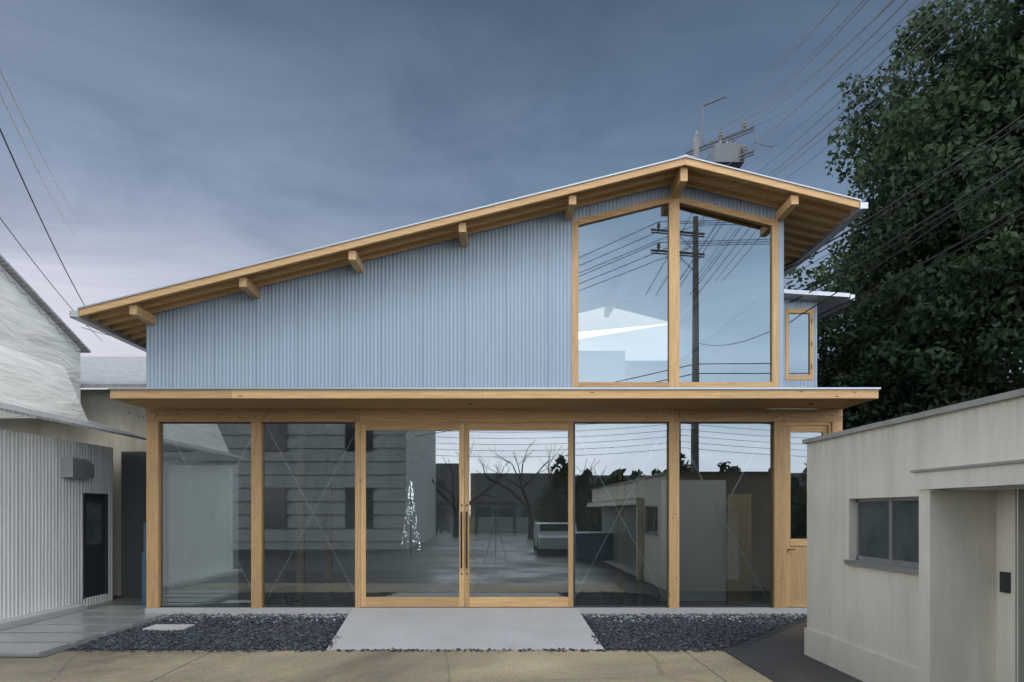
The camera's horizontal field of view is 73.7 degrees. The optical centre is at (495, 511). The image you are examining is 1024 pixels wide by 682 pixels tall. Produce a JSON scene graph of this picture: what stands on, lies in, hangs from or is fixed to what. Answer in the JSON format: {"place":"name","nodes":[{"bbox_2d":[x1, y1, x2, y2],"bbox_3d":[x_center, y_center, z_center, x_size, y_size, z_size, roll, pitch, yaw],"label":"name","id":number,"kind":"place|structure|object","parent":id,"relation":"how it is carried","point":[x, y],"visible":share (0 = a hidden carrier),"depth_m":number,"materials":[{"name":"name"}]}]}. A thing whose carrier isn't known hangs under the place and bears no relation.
{"place":"outdoors","nodes":[
{"label":"outdoors","id":0,"kind":"place"},
{"bbox_2d":[0,94,74,234],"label":"wire","id":1,"kind":"object","parent":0,"point":[27,151],"visible":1,"depth_m":10.98,"materials":[{"name":"black"}]},
{"bbox_2d":[0,70,81,224],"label":"wire","id":2,"kind":"object","parent":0,"point":[31,135],"visible":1,"depth_m":11.11,"materials":[{"name":"black"}]},
{"bbox_2d":[0,128,84,305],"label":"wire","id":3,"kind":"object","parent":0,"point":[35,207],"visible":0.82,"depth_m":8.18,"materials":[{"name":"black"}]},
{"bbox_2d":[0,265,87,421],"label":"shed tarp","id":4,"kind":"object","parent":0,"point":[40,362],"visible":1,"depth_m":12.08,"materials":[{"name":"white plastic"}]},
{"bbox_2d":[0,270,80,351],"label":"tarp rope","id":5,"kind":"object","parent":4,"relation":"attached to","point":[43,314],"visible":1,"depth_m":12.51,"materials":[{"name":"fabric"}]},
{"bbox_2d":[0,254,90,352],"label":"shed roof","id":6,"kind":"structure","parent":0,"point":[14,274],"depth_m":12.41,"materials":[{"name":"grey metal"}]},
{"bbox_2d":[0,218,101,340],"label":"wire","id":7,"kind":"object","parent":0,"point":[41,271],"visible":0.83,"depth_m":9.55,"materials":[{"name":"black"}]},
{"bbox_2d":[0,429,112,619],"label":"shed wall","id":8,"kind":"structure","parent":0,"point":[41,534],"depth_m":11.55,"materials":[{"name":"grey metal"}]},
{"bbox_2d":[0,402,145,439],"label":"roof eave","id":9,"kind":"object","parent":8,"relation":"on","point":[89,424],"depth_m":11.46,"materials":[{"name":"grey metal"}]},
{"bbox_2d":[60,458,94,478],"bbox_3d":[-7.540,-0.780,12.325,0.220,0.340,0.650,0,0,0],"label":"vent hood","id":10,"kind":"object","parent":8,"relation":"attached to","point":[79,468],"visible":1,"depth_m":12.13,"materials":[{"name":"grey metal"}]},
{"bbox_2d":[83,493,107,598],"bbox_3d":[-7.675,0.635,13.060,0.070,1.970,0.800,0,0,0],"label":"shed door","id":11,"kind":"structure","parent":8,"relation":"in","point":[95,569],"depth_m":13.10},
{"bbox_2d":[0,598,168,656],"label":"alley ground","id":12,"kind":"structure","parent":0,"point":[128,602],"depth_m":11.18,"materials":[{"name":"grey concrete"}]},
{"bbox_2d":[0,389,145,595],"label":"house walls","id":13,"kind":"structure","parent":12,"relation":"on","point":[101,406],"depth_m":14.40,"materials":[{"name":"beige paint"}]},
{"bbox_2d":[81,357,145,387],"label":"house roof","id":14,"kind":"structure","parent":13,"relation":"on","point":[101,372],"depth_m":15.81,"materials":[{"name":"grey metal"}]},
{"bbox_2d":[0,606,166,654],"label":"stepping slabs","id":15,"kind":"structure","parent":12,"relation":"on","point":[44,636],"depth_m":10.06,"materials":[{"name":"grey concrete"}]},
{"bbox_2d":[121,452,145,597],"bbox_3d":[-6.825,0.270,13.985,1.650,3.000,0.070,0,0,0],"label":"door","id":16,"kind":"structure","parent":12,"relation":"on","point":[133,492],"depth_m":13.95,"materials":[{"name":"grey"}]},
{"bbox_2d":[142,523,145,605],"bbox_3d":[-6.620,0.995,12.900,0.114,1.550,0.120,0,0,0],"label":"downpipe","id":17,"kind":"object","parent":12,"relation":"on","point":[144,578],"visible":0.64,"depth_m":12.85,"materials":[{"name":"grey metal"}]},
{"bbox_2d":[0,650,774,681],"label":"forecourt pavement","id":18,"kind":"structure","parent":0,"point":[390,666],"depth_m":7.82,"materials":[{"name":"beige concrete"}]},
{"bbox_2d":[64,647,723,651],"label":"gravel stones","id":19,"kind":"object","parent":18,"relation":"on","point":[438,650],"visible":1,"depth_m":8.69,"materials":[{"name":"grey gravel"}]},
{"bbox_2d":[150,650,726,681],"bbox_3d":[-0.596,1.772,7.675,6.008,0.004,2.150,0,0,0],"label":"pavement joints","id":20,"kind":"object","parent":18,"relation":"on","point":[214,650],"visible":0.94,"depth_m":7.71,"materials":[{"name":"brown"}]},
{"bbox_2d":[169,424,806,458],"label":"sky reflection","id":21,"kind":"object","parent":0,"point":[704,441],"depth_m":14.69,"materials":[{"name":"white glass"}]},
{"bbox_2d":[114,166,874,408],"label":"roof beams","id":22,"kind":"structure","parent":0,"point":[678,184],"depth_m":12.42,"materials":[{"name":"brown wood"}]},
{"bbox_2d":[160,422,772,606],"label":"dark frames","id":23,"kind":"structure","parent":22,"relation":"attached to","point":[574,423],"depth_m":11.77,"materials":[{"name":"grey metal"}]},
{"bbox_2d":[79,159,859,343],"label":"roof rafters","id":24,"kind":"object","parent":22,"relation":"on","point":[597,288],"visible":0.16,"depth_m":11.61,"materials":[{"name":"brown wood"}]},
{"bbox_2d":[79,158,859,342],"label":"roof deck boards","id":25,"kind":"object","parent":24,"relation":"on","point":[764,198],"visible":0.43,"depth_m":11.57,"materials":[{"name":"brown wood"}]},
{"bbox_2d":[78,155,860,308],"bbox_3d":[-0.425,-4.503,15.287,12.590,2.479,8.625,0,0,0],"label":"metal roof sheet","id":26,"kind":"object","parent":25,"relation":"on","point":[749,172],"visible":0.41,"depth_m":10.98,"materials":[{"name":"grey metal"}]},
{"bbox_2d":[70,199,868,363],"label":"eave gutters","id":27,"kind":"object","parent":24,"relation":"attached to","point":[835,300],"visible":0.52,"depth_m":12.37,"materials":[{"name":"silver metal"}]},
{"bbox_2d":[784,121,1023,270],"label":"power line","id":28,"kind":"object","parent":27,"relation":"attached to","point":[912,196],"visible":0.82,"depth_m":11.06,"materials":[{"name":"black metal"}]},
{"bbox_2d":[579,307,667,359],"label":"building reflection","id":29,"kind":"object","parent":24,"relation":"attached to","point":[633,336],"depth_m":18.87,"materials":[{"name":"white"}]},
{"bbox_2d":[784,114,1023,266],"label":"power line","id":30,"kind":"object","parent":24,"relation":"attached to","point":[990,138],"visible":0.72,"depth_m":10.87,"materials":[{"name":"black metal"}]},
{"bbox_2d":[864,92,1022,197],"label":"thin cable","id":31,"kind":"object","parent":24,"relation":"attached to","point":[948,143],"visible":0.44,"depth_m":10.63,"materials":[{"name":"black metal"}]},
{"bbox_2d":[146,184,816,455],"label":"wall cladding","id":32,"kind":"structure","parent":22,"relation":"attached to","point":[490,308],"depth_m":11.70,"materials":[{"name":"metal"}]},
{"bbox_2d":[572,196,813,386],"bbox_3d":[3.665,-3.765,11.873,4.677,3.270,0.864,0,0,-12],"label":"window frame","id":33,"kind":"object","parent":32,"relation":"attached to","point":[673,292],"visible":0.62,"depth_m":11.69,"materials":[{"name":"brown wood"}]},
{"bbox_2d":[572,196,809,386],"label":"window rails","id":34,"kind":"object","parent":33,"relation":"attached to","point":[699,206],"depth_m":11.69,"materials":[{"name":"brown wood"}]},
{"bbox_2d":[679,135,1022,330],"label":"thin cable","id":35,"kind":"object","parent":32,"relation":"attached to","point":[879,224],"visible":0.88,"depth_m":11.20,"materials":[{"name":"black metal"}]},
{"bbox_2d":[699,166,1022,345],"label":"thick cable","id":36,"kind":"object","parent":32,"relation":"attached to","point":[880,252],"visible":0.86,"depth_m":11.11,"materials":[{"name":"black metal"}]},
{"bbox_2d":[699,157,1023,342],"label":"thick cable","id":37,"kind":"object","parent":32,"relation":"attached to","point":[973,190],"visible":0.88,"depth_m":10.93,"materials":[{"name":"black metal"}]},
{"bbox_2d":[725,182,1023,333],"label":"thin cable","id":38,"kind":"object","parent":32,"relation":"attached to","point":[929,236],"visible":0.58,"depth_m":10.84,"materials":[{"name":"black metal"}]},
{"bbox_2d":[789,205,1023,328],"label":"power line","id":39,"kind":"object","parent":32,"relation":"attached to","point":[990,225],"visible":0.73,"depth_m":10.91,"materials":[{"name":"black metal"}]},
{"bbox_2d":[789,212,1023,332],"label":"power line","id":40,"kind":"object","parent":32,"relation":"attached to","point":[917,271],"visible":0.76,"depth_m":10.95,"materials":[{"name":"black metal"}]},
{"bbox_2d":[108,387,880,389],"bbox_3d":[-0.019,-1.912,11.136,11.975,0.028,1.128,0,0,0],"label":"canopy flashing","id":41,"kind":"object","parent":22,"relation":"attached to","point":[109,388],"visible":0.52,"depth_m":10.57,"materials":[{"name":"silver metal"}]},
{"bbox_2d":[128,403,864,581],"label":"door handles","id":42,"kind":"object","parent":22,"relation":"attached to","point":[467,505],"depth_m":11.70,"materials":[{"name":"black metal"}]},
{"bbox_2d":[0,0,1023,388],"label":"sky","id":43,"kind":"structure","parent":0,"point":[185,140],"materials":[{"name":"blue"}]},
{"bbox_2d":[693,136,700,455],"bbox_3d":[6.100,-4.680,20.700,0.340,13.300,0.340,0,0,0],"label":"pole","id":44,"kind":"object","parent":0,"point":[696,145],"visible":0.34,"depth_m":20.62,"materials":[{"name":"grey metal"}]},
{"bbox_2d":[686,95,772,168],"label":"pole arms","id":45,"kind":"object","parent":44,"relation":"attached to","point":[722,153],"visible":0.65,"depth_m":19.82},
{"bbox_2d":[695,120,746,152],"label":"insulators","id":46,"kind":"object","parent":45,"relation":"on","point":[744,148],"visible":0.59,"depth_m":20.03,"materials":[{"name":"white ceramic"}]},
{"bbox_2d":[699,0,840,137],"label":"power line","id":47,"kind":"object","parent":45,"relation":"attached to","point":[782,63],"visible":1,"depth_m":10.17,"materials":[{"name":"black rubber"}]},
{"bbox_2d":[704,0,868,144],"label":"power line","id":48,"kind":"object","parent":45,"relation":"attached to","point":[801,69],"visible":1,"depth_m":10.52,"materials":[{"name":"black rubber"}]},
{"bbox_2d":[720,0,864,129],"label":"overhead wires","id":49,"kind":"object","parent":45,"relation":"attached to","point":[804,61],"visible":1,"depth_m":10.37,"materials":[{"name":"black rubber"}]},
{"bbox_2d":[728,0,892,135],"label":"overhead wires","id":50,"kind":"object","parent":45,"relation":"attached to","point":[822,68],"visible":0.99,"depth_m":10.68,"materials":[{"name":"black rubber"}]},
{"bbox_2d":[726,0,907,165],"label":"power line","id":51,"kind":"object","parent":45,"relation":"attached to","point":[829,77],"visible":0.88,"depth_m":10.37,"materials":[{"name":"black rubber"}]},
{"bbox_2d":[746,0,894,119],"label":"power line","id":52,"kind":"object","parent":45,"relation":"attached to","point":[829,59],"visible":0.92,"depth_m":10.77,"materials":[{"name":"black rubber"}]},
{"bbox_2d":[740,0,935,168],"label":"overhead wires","id":53,"kind":"object","parent":45,"relation":"attached to","point":[851,80],"visible":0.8,"depth_m":10.35,"materials":[{"name":"black rubber"}]},
{"bbox_2d":[752,0,923,126],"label":"power line","id":54,"kind":"object","parent":45,"relation":"attached to","point":[855,60],"visible":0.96,"depth_m":10.39,"materials":[{"name":"black rubber"}]},
{"bbox_2d":[757,0,947,172],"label":"power line","id":55,"kind":"object","parent":45,"relation":"attached to","point":[864,78],"visible":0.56,"depth_m":9.62,"materials":[{"name":"black rubber"}]},
{"bbox_2d":[768,0,964,175],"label":"power line","id":56,"kind":"object","parent":45,"relation":"attached to","point":[879,79],"visible":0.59,"depth_m":9.43,"materials":[{"name":"black rubber"}]},
{"bbox_2d":[774,0,976,175],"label":"overhead wires","id":57,"kind":"object","parent":45,"relation":"attached to","point":[890,79],"visible":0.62,"depth_m":9.73,"materials":[{"name":"black rubber"}]},
{"bbox_2d":[785,0,993,179],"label":"power line","id":58,"kind":"object","parent":45,"relation":"attached to","point":[902,82],"visible":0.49,"depth_m":9.69,"materials":[{"name":"black rubber"}]},
{"bbox_2d":[723,621,862,681],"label":"asphalt path","id":59,"kind":"structure","parent":0,"point":[780,657],"depth_m":8.08,"materials":[{"name":"grey asphalt"}]},
{"bbox_2d":[804,0,1023,428],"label":"tree","id":60,"kind":"object","parent":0,"point":[966,303],"depth_m":16.03,"materials":[{"name":"green plant"}]},
{"label":"ground","id":61,"kind":"structure","parent":0,"visible":0},
{"bbox_2d":[0,604,86,629],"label":"wall base","id":62,"kind":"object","parent":61,"relation":"on","point":[11,622],"depth_m":11.13,"materials":[{"name":"concrete"}]},
{"bbox_2d":[66,613,806,649],"bbox_3d":[-0.150,1.770,10.210,10.700,0.001,2.920,0,0,0],"label":"gravel bed","id":63,"kind":"object","parent":61,"relation":"on","point":[749,641],"visible":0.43,"depth_m":9.61,"materials":[{"name":"grey gravel"}]},
{"bbox_2d":[143,624,194,630],"bbox_3d":[-4.950,1.755,10.350,0.600,0.030,0.400,0,0,0],"label":"drain cover","id":64,"kind":"object","parent":63,"relation":"on","point":[167,627],"visible":1,"depth_m":10.27,"materials":[{"name":"concrete"}]},
{"bbox_2d":[303,615,346,646],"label":"gravel stones","id":65,"kind":"object","parent":63,"relation":"on","point":[331,628],"visible":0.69,"depth_m":9.62,"materials":[{"name":"grey gravel"}]},
{"bbox_2d":[327,608,603,649],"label":"entrance slab","id":66,"kind":"structure","parent":63,"relation":"on","point":[460,628],"depth_m":9.94,"materials":[{"name":"concrete"}]},
{"bbox_2d":[156,616,800,623],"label":"light gravel stones","id":67,"kind":"object","parent":63,"relation":"on","point":[261,621],"visible":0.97,"depth_m":11.01,"materials":[{"name":"grey gravel"}]},
{"bbox_2d":[162,612,806,618],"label":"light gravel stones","id":68,"kind":"object","parent":63,"relation":"on","point":[338,615],"visible":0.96,"depth_m":11.44,"materials":[{"name":"grey gravel"}]},
{"bbox_2d":[583,614,609,645],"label":"gravel stones","id":69,"kind":"object","parent":63,"relation":"on","point":[594,627],"visible":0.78,"depth_m":9.70,"materials":[{"name":"grey gravel"}]},
{"bbox_2d":[145,607,806,614],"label":"plinth slab","id":70,"kind":"structure","parent":61,"relation":"on","point":[581,610],"depth_m":11.67,"materials":[{"name":"concrete"}]},
{"bbox_2d":[163,571,769,605],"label":"ground reflection","id":71,"kind":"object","parent":70,"relation":"on","point":[603,588],"depth_m":14.65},
{"bbox_2d":[163,351,820,604],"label":"interior walls","id":72,"kind":"structure","parent":71,"relation":"on","point":[412,513],"depth_m":18.88,"materials":[{"name":"white paint"}]},
{"bbox_2d":[167,430,766,596],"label":"brace rods","id":73,"kind":"object","parent":72,"relation":"attached to","point":[345,573],"visible":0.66,"depth_m":12.01,"materials":[{"name":"silver metal"}]},
{"bbox_2d":[297,438,750,600],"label":"interior posts","id":74,"kind":"object","parent":71,"relation":"on","point":[738,568],"visible":0.78,"depth_m":14.30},
{"bbox_2d":[146,422,842,607],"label":"wooden posts","id":75,"kind":"object","parent":70,"relation":"on","point":[788,570],"visible":0.87,"depth_m":11.72,"materials":[{"name":"brown wood"}]},
{"bbox_2d":[110,389,878,606],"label":"frame beams","id":76,"kind":"structure","parent":75,"relation":"on","point":[452,409],"depth_m":11.54,"materials":[{"name":"brown wood"}]},
{"bbox_2d":[784,249,951,429],"bbox_3d":[9.712,-2.392,19.255,6.995,8.524,6.198,0,0,0],"label":"tree","id":77,"kind":"object","parent":61,"relation":"on","point":[829,333],"depth_m":17.54,"materials":[{"name":"green plant"}]},
{"bbox_2d":[804,396,1023,681],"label":"beige outbuilding walls","id":78,"kind":"structure","parent":61,"relation":"on","point":[947,614],"depth_m":5.93,"materials":[{"name":"beige concrete"}]},
{"bbox_2d":[844,497,918,574],"bbox_3d":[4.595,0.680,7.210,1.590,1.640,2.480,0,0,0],"label":"window frame","id":79,"kind":"object","parent":78,"relation":"attached to","point":[891,563],"visible":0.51,"depth_m":6.76,"materials":[{"name":"grey metal"}]},
{"bbox_2d":[860,500,918,562],"bbox_3d":[3.940,0.190,6.710,0.001,0.660,1.420,0,0,0],"label":"window glass","id":80,"kind":"object","parent":79,"relation":"in","point":[874,529],"visible":0.4,"depth_m":6.86,"materials":[{"name":"grey glass"}]},
{"bbox_2d":[802,388,1023,472],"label":"coping","id":81,"kind":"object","parent":78,"relation":"on","point":[975,403],"depth_m":5.77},
{"bbox_2d":[914,462,1023,489],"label":"canopy","id":82,"kind":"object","parent":78,"relation":"attached to","point":[1004,475],"depth_m":5.22,"materials":[{"name":"paint"}]},
{"bbox_2d":[1000,571,1010,592],"bbox_3d":[4.225,0.585,5.660,0.020,0.170,0.100,0,0,0],"label":"intercom panel","id":83,"kind":"object","parent":78,"relation":"attached to","point":[1005,582],"visible":1,"depth_m":5.64,"materials":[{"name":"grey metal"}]},
{"bbox_2d":[1015,489,1023,681],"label":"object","id":84,"kind":"object","parent":78,"relation":"attached to","point":[1020,585],"visible":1,"depth_m":5.50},
{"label":"street pole","id":85,"kind":"object","parent":61,"relation":"on","visible":0},
{"bbox_2d":[789,164,1023,321],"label":"power line","id":86,"kind":"object","parent":85,"relation":"attached to","point":[917,238],"visible":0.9,"depth_m":9.61,"materials":[{"name":"black"}]}
]}

